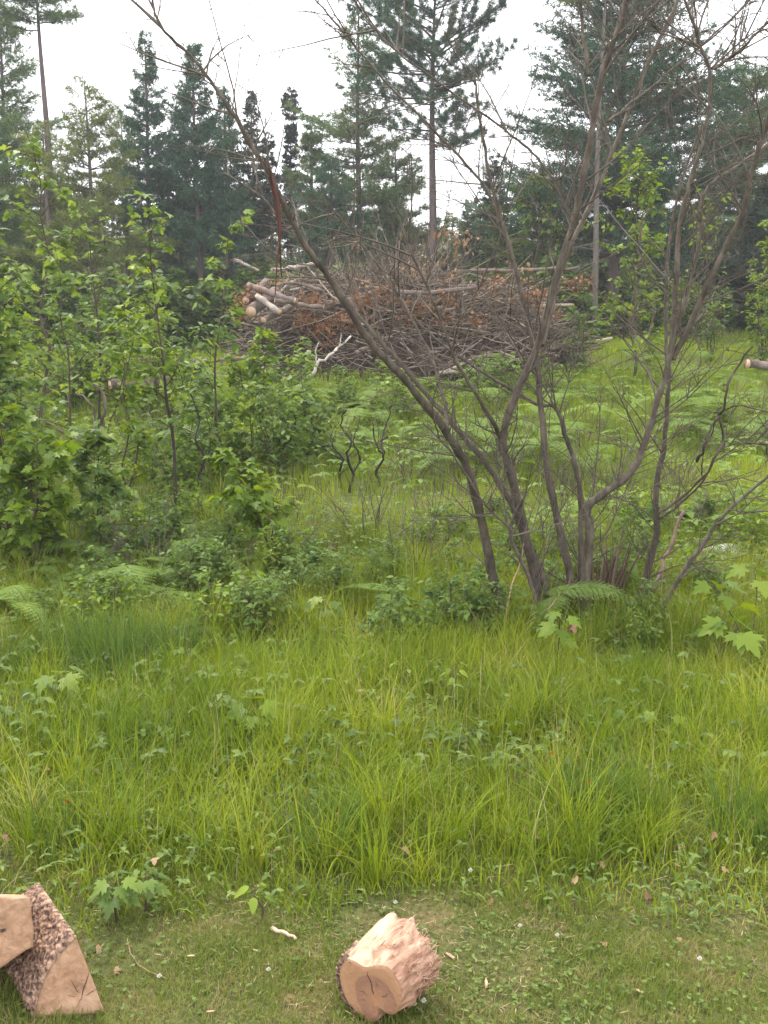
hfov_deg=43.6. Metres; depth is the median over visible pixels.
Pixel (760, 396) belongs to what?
bracken fern
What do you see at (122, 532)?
bracken fern
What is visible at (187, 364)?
thicket bush
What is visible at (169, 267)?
pine tree
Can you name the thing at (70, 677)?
maple seedling
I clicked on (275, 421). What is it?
bracken fern
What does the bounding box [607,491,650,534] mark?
bush
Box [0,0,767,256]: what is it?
sky
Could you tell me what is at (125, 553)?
twiggy bush
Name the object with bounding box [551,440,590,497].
twiggy bush
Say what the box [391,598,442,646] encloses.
bush
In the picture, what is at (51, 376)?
thicket bush
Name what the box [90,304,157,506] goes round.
maple sapling
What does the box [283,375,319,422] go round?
thicket bush
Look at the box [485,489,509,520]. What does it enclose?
bush
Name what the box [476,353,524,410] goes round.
thicket bush
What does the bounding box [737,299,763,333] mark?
undergrowth bush
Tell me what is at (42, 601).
bush
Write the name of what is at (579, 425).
bracken fern
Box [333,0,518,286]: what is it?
pine tree
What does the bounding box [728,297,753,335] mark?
undergrowth bush
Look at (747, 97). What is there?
pine tree
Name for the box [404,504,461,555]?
bush
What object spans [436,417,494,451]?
bracken fern
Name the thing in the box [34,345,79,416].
thicket bush
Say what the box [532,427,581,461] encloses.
bracken fern
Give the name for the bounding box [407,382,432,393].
bracken fern
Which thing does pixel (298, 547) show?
bracken fern
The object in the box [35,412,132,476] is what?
twiggy bush
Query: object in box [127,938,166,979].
dry stem
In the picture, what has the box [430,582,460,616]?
bush
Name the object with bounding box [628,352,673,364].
bracken fern
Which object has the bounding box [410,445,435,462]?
bracken fern
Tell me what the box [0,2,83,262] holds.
pine tree
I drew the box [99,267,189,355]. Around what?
undergrowth bush
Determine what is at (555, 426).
bracken fern
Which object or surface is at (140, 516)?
bush
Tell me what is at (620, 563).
bush
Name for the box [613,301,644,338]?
undergrowth bush
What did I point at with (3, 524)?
bush
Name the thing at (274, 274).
undergrowth bush
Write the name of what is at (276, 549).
bush
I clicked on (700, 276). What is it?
undergrowth bush
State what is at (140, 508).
bush
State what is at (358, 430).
bracken fern
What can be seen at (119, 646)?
lush grass
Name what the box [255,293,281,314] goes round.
cut log
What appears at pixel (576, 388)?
thicket bush
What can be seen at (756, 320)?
leafy bush
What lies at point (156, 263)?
pine tree
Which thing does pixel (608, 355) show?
bracken fern
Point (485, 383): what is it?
thicket bush
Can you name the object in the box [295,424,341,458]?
bracken fern
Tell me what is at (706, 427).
bracken fern
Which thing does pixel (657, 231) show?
pine tree
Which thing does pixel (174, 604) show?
bracken fern
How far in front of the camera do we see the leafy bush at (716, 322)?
25.41 m
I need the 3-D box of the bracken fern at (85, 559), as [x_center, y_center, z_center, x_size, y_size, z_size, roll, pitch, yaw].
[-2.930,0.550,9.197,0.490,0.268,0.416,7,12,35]
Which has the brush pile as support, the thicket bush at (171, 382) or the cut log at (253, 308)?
the cut log at (253, 308)
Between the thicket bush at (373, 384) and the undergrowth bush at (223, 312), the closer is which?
the thicket bush at (373, 384)
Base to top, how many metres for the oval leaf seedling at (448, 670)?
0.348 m
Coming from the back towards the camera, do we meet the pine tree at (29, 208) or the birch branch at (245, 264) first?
the pine tree at (29, 208)
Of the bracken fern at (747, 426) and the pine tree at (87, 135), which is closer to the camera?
the bracken fern at (747, 426)
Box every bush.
[0,278,49,347]
[0,333,39,442]
[0,349,38,451]
[0,511,15,553]
[0,561,12,609]
[1,369,54,437]
[3,315,67,396]
[4,424,47,500]
[13,263,75,348]
[18,556,60,593]
[19,587,69,629]
[25,473,187,569]
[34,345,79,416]
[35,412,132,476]
[38,290,80,347]
[41,264,86,318]
[41,526,79,556]
[44,354,76,396]
[50,329,98,411]
[58,349,104,401]
[58,572,146,633]
[59,363,87,412]
[63,558,151,630]
[64,292,114,352]
[64,399,140,439]
[64,529,145,609]
[68,481,124,522]
[70,267,96,301]
[72,302,162,410]
[73,500,122,545]
[74,301,123,346]
[83,270,127,341]
[85,500,129,518]
[86,536,141,575]
[92,518,143,565]
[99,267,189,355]
[101,502,147,536]
[102,341,147,410]
[103,481,217,586]
[113,283,148,342]
[116,419,210,488]
[116,423,150,474]
[121,504,158,545]
[122,307,179,398]
[126,419,200,509]
[127,508,178,565]
[130,498,155,520]
[133,538,177,576]
[135,401,183,447]
[136,490,160,512]
[137,385,197,439]
[138,489,197,553]
[138,490,189,539]
[140,580,189,626]
[142,291,214,353]
[143,315,191,387]
[144,346,179,399]
[155,533,226,607]
[159,479,208,526]
[160,322,239,418]
[168,372,238,492]
[168,447,214,507]
[170,276,197,338]
[171,438,209,488]
[172,281,240,354]
[172,367,212,414]
[172,523,234,588]
[174,379,256,474]
[176,347,201,393]
[181,565,273,639]
[186,522,261,579]
[187,543,247,591]
[194,280,249,349]
[194,520,234,549]
[199,484,259,541]
[201,391,254,472]
[203,470,245,510]
[207,265,247,305]
[216,520,250,561]
[220,284,258,344]
[221,554,300,648]
[225,354,263,401]
[226,379,304,485]
[228,510,250,537]
[232,263,282,324]
[232,360,267,402]
[236,255,303,293]
[236,570,288,634]
[237,462,307,528]
[240,366,275,412]
[250,504,341,564]
[251,336,338,455]
[251,385,320,479]
[253,526,320,581]
[257,548,317,617]
[268,343,330,421]
[269,269,303,309]
[269,524,330,588]
[269,543,311,580]
[283,368,326,418]
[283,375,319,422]
[299,544,359,613]
[306,389,335,427]
[307,436,413,542]
[315,262,362,311]
[321,364,365,413]
[321,404,370,442]
[336,379,363,423]
[338,371,360,403]
[347,547,398,596]
[350,574,444,661]
[357,463,478,574]
[358,369,408,428]
[364,536,396,569]
[366,357,396,399]
[374,362,425,422]
[374,411,445,481]
[377,538,416,584]
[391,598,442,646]
[399,516,429,542]
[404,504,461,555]
[412,462,488,531]
[413,561,492,644]
[416,408,486,474]
[427,499,460,531]
[427,502,470,547]
[428,542,472,580]
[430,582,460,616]
[437,249,464,292]
[438,551,527,617]
[446,362,480,403]
[451,573,527,642]
[459,247,510,286]
[461,266,494,288]
[462,352,504,397]
[464,360,495,405]
[464,360,507,408]
[474,352,515,381]
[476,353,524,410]
[482,494,507,521]
[483,354,516,408]
[483,506,542,568]
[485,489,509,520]
[486,267,522,291]
[499,357,535,402]
[499,442,551,482]
[503,358,535,406]
[516,266,575,307]
[517,255,580,297]
[525,353,562,406]
[525,559,566,600]
[531,251,612,342]
[542,507,593,570]
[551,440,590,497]
[553,269,607,377]
[555,444,605,494]
[557,369,584,406]
[560,445,649,512]
[563,551,609,578]
[564,380,624,442]
[565,270,590,293]
[566,292,591,327]
[582,260,628,326]
[585,302,627,339]
[591,265,647,329]
[593,540,644,599]
[606,513,668,569]
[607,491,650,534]
[608,481,671,528]
[609,420,631,448]
[610,577,678,631]
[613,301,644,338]
[616,606,663,656]
[620,257,663,305]
[627,300,663,341]
[627,497,674,534]
[627,529,654,560]
[628,253,684,329]
[637,455,742,541]
[646,430,743,491]
[652,430,717,481]
[657,260,733,331]
[658,278,726,348]
[673,543,737,606]
[678,373,720,409]
[679,273,736,329]
[680,558,737,614]
[686,485,730,530]
[689,283,737,361]
[691,293,738,336]
[718,497,767,552]
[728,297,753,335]
[735,269,767,370]
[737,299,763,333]
[747,391,767,412]
[752,274,767,336]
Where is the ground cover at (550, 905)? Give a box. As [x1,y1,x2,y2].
[0,577,767,929]
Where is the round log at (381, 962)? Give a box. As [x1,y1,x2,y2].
[335,912,443,1021]
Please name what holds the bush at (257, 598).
on the ground at (374, 911)
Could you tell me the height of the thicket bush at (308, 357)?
1.934 m
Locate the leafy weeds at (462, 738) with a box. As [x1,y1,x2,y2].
[0,486,767,797]
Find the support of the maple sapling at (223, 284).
on the ground at (374, 911)
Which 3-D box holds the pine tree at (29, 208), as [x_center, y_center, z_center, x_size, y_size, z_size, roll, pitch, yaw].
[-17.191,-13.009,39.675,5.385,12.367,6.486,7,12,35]
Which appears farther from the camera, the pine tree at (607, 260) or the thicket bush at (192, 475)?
the pine tree at (607, 260)
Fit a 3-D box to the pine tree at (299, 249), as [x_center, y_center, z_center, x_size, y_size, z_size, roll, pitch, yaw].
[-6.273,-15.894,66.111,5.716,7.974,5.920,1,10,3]
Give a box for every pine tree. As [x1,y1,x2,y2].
[0,0,86,267]
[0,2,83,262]
[0,73,170,308]
[0,103,61,284]
[0,120,141,342]
[0,140,41,242]
[0,205,80,309]
[63,229,119,323]
[71,192,131,275]
[95,112,189,286]
[96,226,143,285]
[98,28,207,277]
[100,222,122,272]
[112,225,148,284]
[122,42,267,341]
[130,222,160,271]
[139,249,167,275]
[141,194,218,303]
[142,207,195,277]
[174,245,220,272]
[179,85,274,273]
[194,242,247,288]
[206,182,280,286]
[266,233,299,265]
[274,116,340,272]
[283,10,428,279]
[283,153,383,276]
[285,238,303,257]
[293,236,336,271]
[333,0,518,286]
[333,203,383,276]
[356,140,465,262]
[362,181,439,267]
[411,211,469,266]
[449,209,482,278]
[473,0,767,331]
[473,159,606,266]
[556,0,634,338]
[563,218,591,276]
[576,230,645,301]
[578,208,628,294]
[602,201,691,317]
[647,203,712,306]
[657,167,731,298]
[681,46,767,335]
[683,166,767,331]
[689,215,734,255]
[711,197,741,248]
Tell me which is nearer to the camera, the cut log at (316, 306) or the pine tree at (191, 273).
the cut log at (316, 306)
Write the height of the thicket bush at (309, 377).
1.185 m
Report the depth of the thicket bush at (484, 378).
18.67 m
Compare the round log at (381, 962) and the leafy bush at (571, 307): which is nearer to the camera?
the round log at (381, 962)
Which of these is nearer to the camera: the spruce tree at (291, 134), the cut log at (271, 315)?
the cut log at (271, 315)
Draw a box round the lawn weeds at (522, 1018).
[0,843,767,1023]
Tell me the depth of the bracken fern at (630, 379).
20.80 m
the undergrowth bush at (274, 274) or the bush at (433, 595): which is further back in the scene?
the undergrowth bush at (274, 274)
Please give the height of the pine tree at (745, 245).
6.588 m
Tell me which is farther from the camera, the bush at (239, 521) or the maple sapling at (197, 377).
the maple sapling at (197, 377)
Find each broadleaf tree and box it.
[476,202,524,275]
[491,171,574,290]
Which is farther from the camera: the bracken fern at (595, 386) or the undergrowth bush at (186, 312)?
the undergrowth bush at (186, 312)
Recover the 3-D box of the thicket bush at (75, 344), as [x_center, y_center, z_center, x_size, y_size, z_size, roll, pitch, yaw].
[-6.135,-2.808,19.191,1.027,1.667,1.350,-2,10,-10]
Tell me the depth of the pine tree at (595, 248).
31.66 m
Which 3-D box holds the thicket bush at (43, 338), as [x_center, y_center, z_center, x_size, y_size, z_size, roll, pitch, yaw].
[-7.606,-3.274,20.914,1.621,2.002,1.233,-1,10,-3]
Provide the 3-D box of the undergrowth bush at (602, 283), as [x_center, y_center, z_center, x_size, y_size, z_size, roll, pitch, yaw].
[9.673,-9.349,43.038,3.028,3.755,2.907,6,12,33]
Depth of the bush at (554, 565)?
8.31 m
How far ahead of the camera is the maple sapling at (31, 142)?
14.08 m
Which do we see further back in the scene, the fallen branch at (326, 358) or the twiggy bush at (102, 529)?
the fallen branch at (326, 358)
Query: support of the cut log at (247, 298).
on the brush pile
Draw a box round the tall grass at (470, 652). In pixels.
[0,496,767,938]
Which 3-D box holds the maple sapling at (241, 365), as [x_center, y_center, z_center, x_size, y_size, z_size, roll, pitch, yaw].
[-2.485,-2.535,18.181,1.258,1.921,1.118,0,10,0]
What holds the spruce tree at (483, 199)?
on the ground at (374, 911)
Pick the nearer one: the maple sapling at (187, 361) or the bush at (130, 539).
the bush at (130, 539)
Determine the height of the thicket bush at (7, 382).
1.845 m
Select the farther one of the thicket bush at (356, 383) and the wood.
the wood
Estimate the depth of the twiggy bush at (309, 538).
9.01 m
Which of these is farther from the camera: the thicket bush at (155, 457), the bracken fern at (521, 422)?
the bracken fern at (521, 422)
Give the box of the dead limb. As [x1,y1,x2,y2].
[658,346,767,513]
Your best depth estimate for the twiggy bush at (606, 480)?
12.06 m
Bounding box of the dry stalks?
[0,515,767,895]
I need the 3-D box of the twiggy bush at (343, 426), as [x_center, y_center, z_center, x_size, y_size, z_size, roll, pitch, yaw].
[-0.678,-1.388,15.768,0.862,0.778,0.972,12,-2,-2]
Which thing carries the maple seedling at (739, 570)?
on the ground at (374, 911)
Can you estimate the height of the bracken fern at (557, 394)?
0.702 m
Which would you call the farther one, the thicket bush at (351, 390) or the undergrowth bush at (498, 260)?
the undergrowth bush at (498, 260)
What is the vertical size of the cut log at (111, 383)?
0.270 m
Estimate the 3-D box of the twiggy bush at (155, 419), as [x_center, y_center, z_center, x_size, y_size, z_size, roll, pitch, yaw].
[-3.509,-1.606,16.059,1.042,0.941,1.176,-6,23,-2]
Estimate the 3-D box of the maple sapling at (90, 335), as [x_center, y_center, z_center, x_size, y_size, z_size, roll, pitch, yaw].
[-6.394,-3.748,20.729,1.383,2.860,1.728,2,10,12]
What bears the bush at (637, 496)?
on the ground at (374, 911)
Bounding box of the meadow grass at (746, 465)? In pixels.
[0,326,767,536]
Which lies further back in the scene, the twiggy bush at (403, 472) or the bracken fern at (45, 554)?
the twiggy bush at (403, 472)
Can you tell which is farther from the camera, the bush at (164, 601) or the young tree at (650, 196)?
the young tree at (650, 196)
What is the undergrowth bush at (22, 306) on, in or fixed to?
on the ground at (374, 911)
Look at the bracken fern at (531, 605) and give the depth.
7.65 m
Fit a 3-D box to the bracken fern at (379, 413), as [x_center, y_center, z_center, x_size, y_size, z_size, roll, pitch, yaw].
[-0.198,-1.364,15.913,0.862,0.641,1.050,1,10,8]
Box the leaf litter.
[2,519,767,973]
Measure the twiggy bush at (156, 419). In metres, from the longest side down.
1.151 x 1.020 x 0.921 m
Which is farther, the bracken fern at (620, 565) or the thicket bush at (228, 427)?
the thicket bush at (228, 427)
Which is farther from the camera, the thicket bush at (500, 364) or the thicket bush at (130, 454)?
the thicket bush at (500, 364)
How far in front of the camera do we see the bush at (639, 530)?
9.36 m
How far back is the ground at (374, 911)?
3.89 m
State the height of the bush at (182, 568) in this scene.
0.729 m
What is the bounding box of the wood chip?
[270,926,296,940]
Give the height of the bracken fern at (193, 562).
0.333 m
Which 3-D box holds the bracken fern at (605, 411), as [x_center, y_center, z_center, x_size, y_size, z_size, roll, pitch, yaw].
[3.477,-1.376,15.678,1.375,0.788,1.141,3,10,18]
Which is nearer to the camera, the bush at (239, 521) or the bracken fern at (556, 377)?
the bush at (239, 521)
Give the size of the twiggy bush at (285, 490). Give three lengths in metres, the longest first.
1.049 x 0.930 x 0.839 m
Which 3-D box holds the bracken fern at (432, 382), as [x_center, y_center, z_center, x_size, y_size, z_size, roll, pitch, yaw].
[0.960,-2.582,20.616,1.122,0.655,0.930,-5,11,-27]
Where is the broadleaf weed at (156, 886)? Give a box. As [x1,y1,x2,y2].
[129,865,171,910]
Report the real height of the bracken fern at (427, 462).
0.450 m
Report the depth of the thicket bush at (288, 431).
13.24 m
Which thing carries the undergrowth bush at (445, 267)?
on the ground at (374, 911)
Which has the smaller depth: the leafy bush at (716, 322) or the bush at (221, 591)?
the bush at (221, 591)
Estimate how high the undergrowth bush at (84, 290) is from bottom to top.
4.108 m
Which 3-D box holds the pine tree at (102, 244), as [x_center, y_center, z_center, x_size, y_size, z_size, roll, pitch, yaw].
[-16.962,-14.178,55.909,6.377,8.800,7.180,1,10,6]
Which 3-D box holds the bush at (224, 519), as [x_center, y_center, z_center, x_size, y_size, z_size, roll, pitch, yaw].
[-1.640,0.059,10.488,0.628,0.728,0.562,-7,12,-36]
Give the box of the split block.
[0,894,33,967]
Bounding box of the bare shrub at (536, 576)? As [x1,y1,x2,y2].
[100,0,767,626]
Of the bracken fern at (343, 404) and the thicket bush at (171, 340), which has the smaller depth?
the bracken fern at (343, 404)
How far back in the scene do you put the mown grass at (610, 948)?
3.64 m
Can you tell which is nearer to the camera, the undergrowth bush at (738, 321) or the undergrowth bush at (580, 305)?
the undergrowth bush at (580, 305)
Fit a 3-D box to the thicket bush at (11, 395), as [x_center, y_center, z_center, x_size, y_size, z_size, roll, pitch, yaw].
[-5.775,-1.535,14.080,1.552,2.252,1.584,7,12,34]
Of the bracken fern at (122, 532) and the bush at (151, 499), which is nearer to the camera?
the bracken fern at (122, 532)
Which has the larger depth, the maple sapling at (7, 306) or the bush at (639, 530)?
the maple sapling at (7, 306)
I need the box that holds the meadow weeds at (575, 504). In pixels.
[7,357,767,537]
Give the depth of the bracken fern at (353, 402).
18.14 m
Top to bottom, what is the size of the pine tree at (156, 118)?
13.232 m
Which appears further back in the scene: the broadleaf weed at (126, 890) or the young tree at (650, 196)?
the young tree at (650, 196)
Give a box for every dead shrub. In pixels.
[28,384,119,448]
[312,397,371,492]
[366,392,397,486]
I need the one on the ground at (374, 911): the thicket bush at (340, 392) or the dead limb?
the thicket bush at (340, 392)
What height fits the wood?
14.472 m
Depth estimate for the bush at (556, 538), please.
9.23 m
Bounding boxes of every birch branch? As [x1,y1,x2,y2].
[234,259,258,271]
[271,262,314,271]
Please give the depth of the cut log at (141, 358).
19.31 m
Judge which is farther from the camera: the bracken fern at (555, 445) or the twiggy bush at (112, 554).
the bracken fern at (555, 445)
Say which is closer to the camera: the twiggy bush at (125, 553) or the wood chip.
the wood chip
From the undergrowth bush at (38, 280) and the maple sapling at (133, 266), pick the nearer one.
the maple sapling at (133, 266)
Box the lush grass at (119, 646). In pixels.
[0,591,767,881]
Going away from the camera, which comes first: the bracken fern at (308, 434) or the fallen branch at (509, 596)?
the fallen branch at (509, 596)
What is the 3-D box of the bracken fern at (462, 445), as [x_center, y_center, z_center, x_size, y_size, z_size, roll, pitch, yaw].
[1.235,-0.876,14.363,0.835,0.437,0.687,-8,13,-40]
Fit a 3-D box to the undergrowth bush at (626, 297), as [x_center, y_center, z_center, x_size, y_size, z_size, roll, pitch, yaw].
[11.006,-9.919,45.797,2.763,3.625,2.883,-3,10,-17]
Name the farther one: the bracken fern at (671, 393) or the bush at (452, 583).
the bracken fern at (671, 393)
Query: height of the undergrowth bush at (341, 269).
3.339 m
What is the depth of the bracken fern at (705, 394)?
17.39 m
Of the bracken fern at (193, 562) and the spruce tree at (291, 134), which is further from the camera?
the spruce tree at (291, 134)
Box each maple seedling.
[0,688,36,720]
[32,666,87,701]
[224,696,281,730]
[301,595,343,620]
[538,609,581,660]
[640,711,688,737]
[688,615,766,663]
[692,562,767,657]
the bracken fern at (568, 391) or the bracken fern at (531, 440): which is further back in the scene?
the bracken fern at (568, 391)
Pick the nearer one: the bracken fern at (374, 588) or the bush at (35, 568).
the bracken fern at (374, 588)
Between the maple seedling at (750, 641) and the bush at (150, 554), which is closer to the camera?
the maple seedling at (750, 641)
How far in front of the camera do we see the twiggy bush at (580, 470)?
12.93 m
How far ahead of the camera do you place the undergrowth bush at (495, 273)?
33.57 m
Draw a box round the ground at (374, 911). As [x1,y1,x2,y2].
[0,331,767,1023]
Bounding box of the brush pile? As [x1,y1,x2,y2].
[205,218,615,387]
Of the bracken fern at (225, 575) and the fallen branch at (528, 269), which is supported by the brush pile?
the fallen branch at (528, 269)
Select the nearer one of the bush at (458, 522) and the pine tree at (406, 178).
the bush at (458, 522)
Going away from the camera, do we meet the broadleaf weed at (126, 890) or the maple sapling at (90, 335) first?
the broadleaf weed at (126, 890)
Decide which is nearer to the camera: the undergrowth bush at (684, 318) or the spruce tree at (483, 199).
the undergrowth bush at (684, 318)
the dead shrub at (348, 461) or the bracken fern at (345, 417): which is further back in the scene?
the bracken fern at (345, 417)
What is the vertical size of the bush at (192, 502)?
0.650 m
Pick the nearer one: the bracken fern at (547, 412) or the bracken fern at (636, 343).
the bracken fern at (547, 412)
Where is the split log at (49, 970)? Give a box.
[4,883,104,1017]
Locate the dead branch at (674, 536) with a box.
[650,511,684,592]
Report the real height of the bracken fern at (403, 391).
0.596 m
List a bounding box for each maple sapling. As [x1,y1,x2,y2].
[0,127,103,439]
[0,228,60,560]
[0,269,50,425]
[0,398,89,584]
[17,235,128,492]
[50,192,145,434]
[55,271,122,398]
[56,419,140,549]
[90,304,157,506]
[123,190,208,507]
[123,263,190,417]
[152,360,213,510]
[157,350,229,431]
[177,209,254,492]
[202,447,304,551]
[217,326,285,424]
[227,381,278,473]
[269,381,345,463]
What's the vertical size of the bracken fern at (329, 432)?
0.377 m
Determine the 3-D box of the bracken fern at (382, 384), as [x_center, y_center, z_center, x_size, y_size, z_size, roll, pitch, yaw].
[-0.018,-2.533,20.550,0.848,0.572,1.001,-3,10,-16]
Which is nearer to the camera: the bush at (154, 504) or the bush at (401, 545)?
the bush at (401, 545)
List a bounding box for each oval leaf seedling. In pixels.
[343,709,380,729]
[439,662,470,711]
[455,727,491,752]
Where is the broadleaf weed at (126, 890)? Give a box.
[88,869,144,922]
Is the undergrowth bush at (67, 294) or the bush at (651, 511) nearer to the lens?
the bush at (651, 511)
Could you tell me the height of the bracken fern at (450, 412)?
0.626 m
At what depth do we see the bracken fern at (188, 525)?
10.49 m
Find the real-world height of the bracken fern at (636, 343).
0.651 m
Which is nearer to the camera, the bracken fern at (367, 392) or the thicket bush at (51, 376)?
the bracken fern at (367, 392)
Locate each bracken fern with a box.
[0,584,34,609]
[0,586,25,605]
[0,593,49,645]
[0,616,25,638]
[7,549,57,567]
[15,560,68,581]
[15,594,59,605]
[26,539,113,564]
[46,568,90,597]
[65,553,104,570]
[69,565,166,603]
[71,562,112,578]
[90,525,136,542]
[106,536,149,552]
[119,585,187,608]
[137,568,179,588]
[140,600,199,615]
[144,556,172,580]
[162,591,202,609]
[163,539,231,558]
[172,617,227,642]
[177,519,206,530]
[179,555,217,570]
[198,556,236,566]
[203,571,234,587]
[215,564,251,582]
[218,550,241,568]
[238,554,278,574]
[263,415,292,431]
[287,545,345,564]
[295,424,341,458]
[306,442,349,456]
[312,430,344,439]
[314,388,346,411]
[333,399,365,413]
[333,408,384,425]
[336,583,420,629]
[337,398,375,423]
[339,413,373,422]
[347,429,367,444]
[350,411,397,431]
[350,424,386,437]
[354,405,387,414]
[356,387,404,401]
[358,426,395,444]
[369,380,397,389]
[379,388,412,402]
[392,423,437,438]
[396,422,438,447]
[402,424,437,448]
[404,399,440,413]
[405,445,475,476]
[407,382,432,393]
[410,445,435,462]
[413,453,470,482]
[416,377,452,398]
[417,425,497,468]
[421,407,479,436]
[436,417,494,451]
[438,437,479,459]
[439,392,476,417]
[457,387,508,409]
[468,414,539,438]
[468,418,533,456]
[469,440,528,469]
[486,432,556,459]
[493,403,570,424]
[498,441,583,481]
[509,603,554,619]
[520,388,584,424]
[521,406,569,419]
[522,420,593,456]
[530,371,567,386]
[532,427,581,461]
[534,579,636,628]
[544,390,599,416]
[547,421,600,442]
[551,456,602,481]
[553,404,636,449]
[564,378,611,395]
[575,552,641,583]
[581,383,613,393]
[581,441,672,481]
[584,403,623,425]
[596,349,647,367]
[604,376,640,384]
[612,362,660,375]
[624,339,663,348]
[625,392,692,413]
[628,351,664,364]
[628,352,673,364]
[633,357,671,362]
[642,420,726,447]
[659,391,716,412]
[664,412,727,441]
[672,396,743,436]
[673,387,738,422]
[676,367,735,386]
[677,388,743,408]
[680,351,720,363]
[698,393,757,426]
[698,402,738,421]
[717,371,757,389]
[724,418,767,449]
[737,389,767,402]
[739,351,764,361]
[740,415,767,453]
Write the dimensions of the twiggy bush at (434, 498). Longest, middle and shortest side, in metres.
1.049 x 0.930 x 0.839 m
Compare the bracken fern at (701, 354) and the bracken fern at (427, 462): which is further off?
the bracken fern at (701, 354)
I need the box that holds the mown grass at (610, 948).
[0,851,767,1023]
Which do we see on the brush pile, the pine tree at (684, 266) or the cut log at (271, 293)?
the cut log at (271, 293)
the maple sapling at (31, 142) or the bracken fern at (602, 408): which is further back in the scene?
the bracken fern at (602, 408)
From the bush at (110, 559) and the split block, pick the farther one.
the bush at (110, 559)
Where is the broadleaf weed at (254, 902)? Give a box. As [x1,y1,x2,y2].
[234,882,277,920]
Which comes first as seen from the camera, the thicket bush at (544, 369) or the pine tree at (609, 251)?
the thicket bush at (544, 369)
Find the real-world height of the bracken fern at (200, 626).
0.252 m
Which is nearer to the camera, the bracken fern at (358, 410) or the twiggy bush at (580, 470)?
the twiggy bush at (580, 470)
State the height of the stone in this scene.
0.190 m
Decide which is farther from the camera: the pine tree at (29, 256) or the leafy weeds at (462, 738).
the pine tree at (29, 256)
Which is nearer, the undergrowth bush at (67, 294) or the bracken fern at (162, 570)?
the bracken fern at (162, 570)
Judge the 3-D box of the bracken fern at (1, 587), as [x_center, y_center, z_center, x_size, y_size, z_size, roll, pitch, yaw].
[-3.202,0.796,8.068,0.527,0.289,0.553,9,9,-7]
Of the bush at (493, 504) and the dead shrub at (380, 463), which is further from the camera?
the dead shrub at (380, 463)
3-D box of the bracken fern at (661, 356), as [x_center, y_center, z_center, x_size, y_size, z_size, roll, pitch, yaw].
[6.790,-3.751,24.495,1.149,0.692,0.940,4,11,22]
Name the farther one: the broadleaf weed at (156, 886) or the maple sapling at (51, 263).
the maple sapling at (51, 263)
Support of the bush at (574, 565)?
on the ground at (374, 911)
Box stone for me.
[704,543,741,557]
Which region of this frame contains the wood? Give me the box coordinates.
[121,192,739,271]
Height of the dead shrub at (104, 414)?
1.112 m
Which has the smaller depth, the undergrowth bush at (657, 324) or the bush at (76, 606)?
the bush at (76, 606)
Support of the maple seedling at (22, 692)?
on the ground at (374, 911)
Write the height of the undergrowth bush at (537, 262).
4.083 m
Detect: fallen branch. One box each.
[281,282,323,292]
[303,333,351,379]
[390,285,477,294]
[449,544,557,639]
[457,266,579,273]
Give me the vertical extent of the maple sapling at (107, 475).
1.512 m
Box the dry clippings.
[0,823,767,1023]
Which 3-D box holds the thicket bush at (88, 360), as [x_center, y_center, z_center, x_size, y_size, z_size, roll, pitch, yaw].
[-5.296,-3.001,18.981,1.444,2.237,1.616,8,13,39]
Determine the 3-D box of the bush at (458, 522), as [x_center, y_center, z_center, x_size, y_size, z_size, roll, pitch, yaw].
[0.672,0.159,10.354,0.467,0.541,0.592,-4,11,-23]
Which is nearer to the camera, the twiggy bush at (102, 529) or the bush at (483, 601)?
the bush at (483, 601)
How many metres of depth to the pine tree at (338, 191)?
38.15 m
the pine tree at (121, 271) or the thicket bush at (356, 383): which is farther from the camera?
the pine tree at (121, 271)
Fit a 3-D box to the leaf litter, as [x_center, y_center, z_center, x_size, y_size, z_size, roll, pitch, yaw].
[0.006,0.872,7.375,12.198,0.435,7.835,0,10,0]
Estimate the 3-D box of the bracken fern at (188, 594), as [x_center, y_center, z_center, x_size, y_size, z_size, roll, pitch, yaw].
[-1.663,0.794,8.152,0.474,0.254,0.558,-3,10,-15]
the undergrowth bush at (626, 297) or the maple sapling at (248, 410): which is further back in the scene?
the undergrowth bush at (626, 297)
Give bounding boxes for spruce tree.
[229,90,283,269]
[249,131,291,257]
[278,86,303,272]
[459,155,514,267]
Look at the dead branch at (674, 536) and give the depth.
8.29 m
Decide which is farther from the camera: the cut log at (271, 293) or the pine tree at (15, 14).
the pine tree at (15, 14)
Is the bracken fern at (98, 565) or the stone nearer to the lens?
the bracken fern at (98, 565)
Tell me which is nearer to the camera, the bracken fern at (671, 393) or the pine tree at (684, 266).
the bracken fern at (671, 393)
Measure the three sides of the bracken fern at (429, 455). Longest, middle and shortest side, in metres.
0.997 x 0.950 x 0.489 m
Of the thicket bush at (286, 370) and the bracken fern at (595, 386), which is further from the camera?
the bracken fern at (595, 386)
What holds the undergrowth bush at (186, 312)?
on the ground at (374, 911)
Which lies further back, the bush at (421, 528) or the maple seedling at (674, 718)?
the bush at (421, 528)
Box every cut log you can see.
[108,376,169,390]
[138,356,206,366]
[242,278,268,304]
[245,287,276,316]
[246,282,297,303]
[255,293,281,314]
[261,304,293,322]
[274,299,323,308]
[743,359,767,370]
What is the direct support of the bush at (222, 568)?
on the ground at (374, 911)
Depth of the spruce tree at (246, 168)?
42.62 m
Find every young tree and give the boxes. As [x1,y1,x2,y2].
[581,144,679,383]
[671,188,731,365]
[746,219,767,347]
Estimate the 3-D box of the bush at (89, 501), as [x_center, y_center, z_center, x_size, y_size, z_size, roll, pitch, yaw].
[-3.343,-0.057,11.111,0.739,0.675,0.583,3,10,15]
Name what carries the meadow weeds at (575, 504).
on the ground at (374, 911)
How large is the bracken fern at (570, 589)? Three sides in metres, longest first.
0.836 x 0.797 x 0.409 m
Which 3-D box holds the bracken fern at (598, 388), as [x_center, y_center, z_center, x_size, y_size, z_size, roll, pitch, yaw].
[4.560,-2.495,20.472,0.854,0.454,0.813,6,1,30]
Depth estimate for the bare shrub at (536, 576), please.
7.45 m

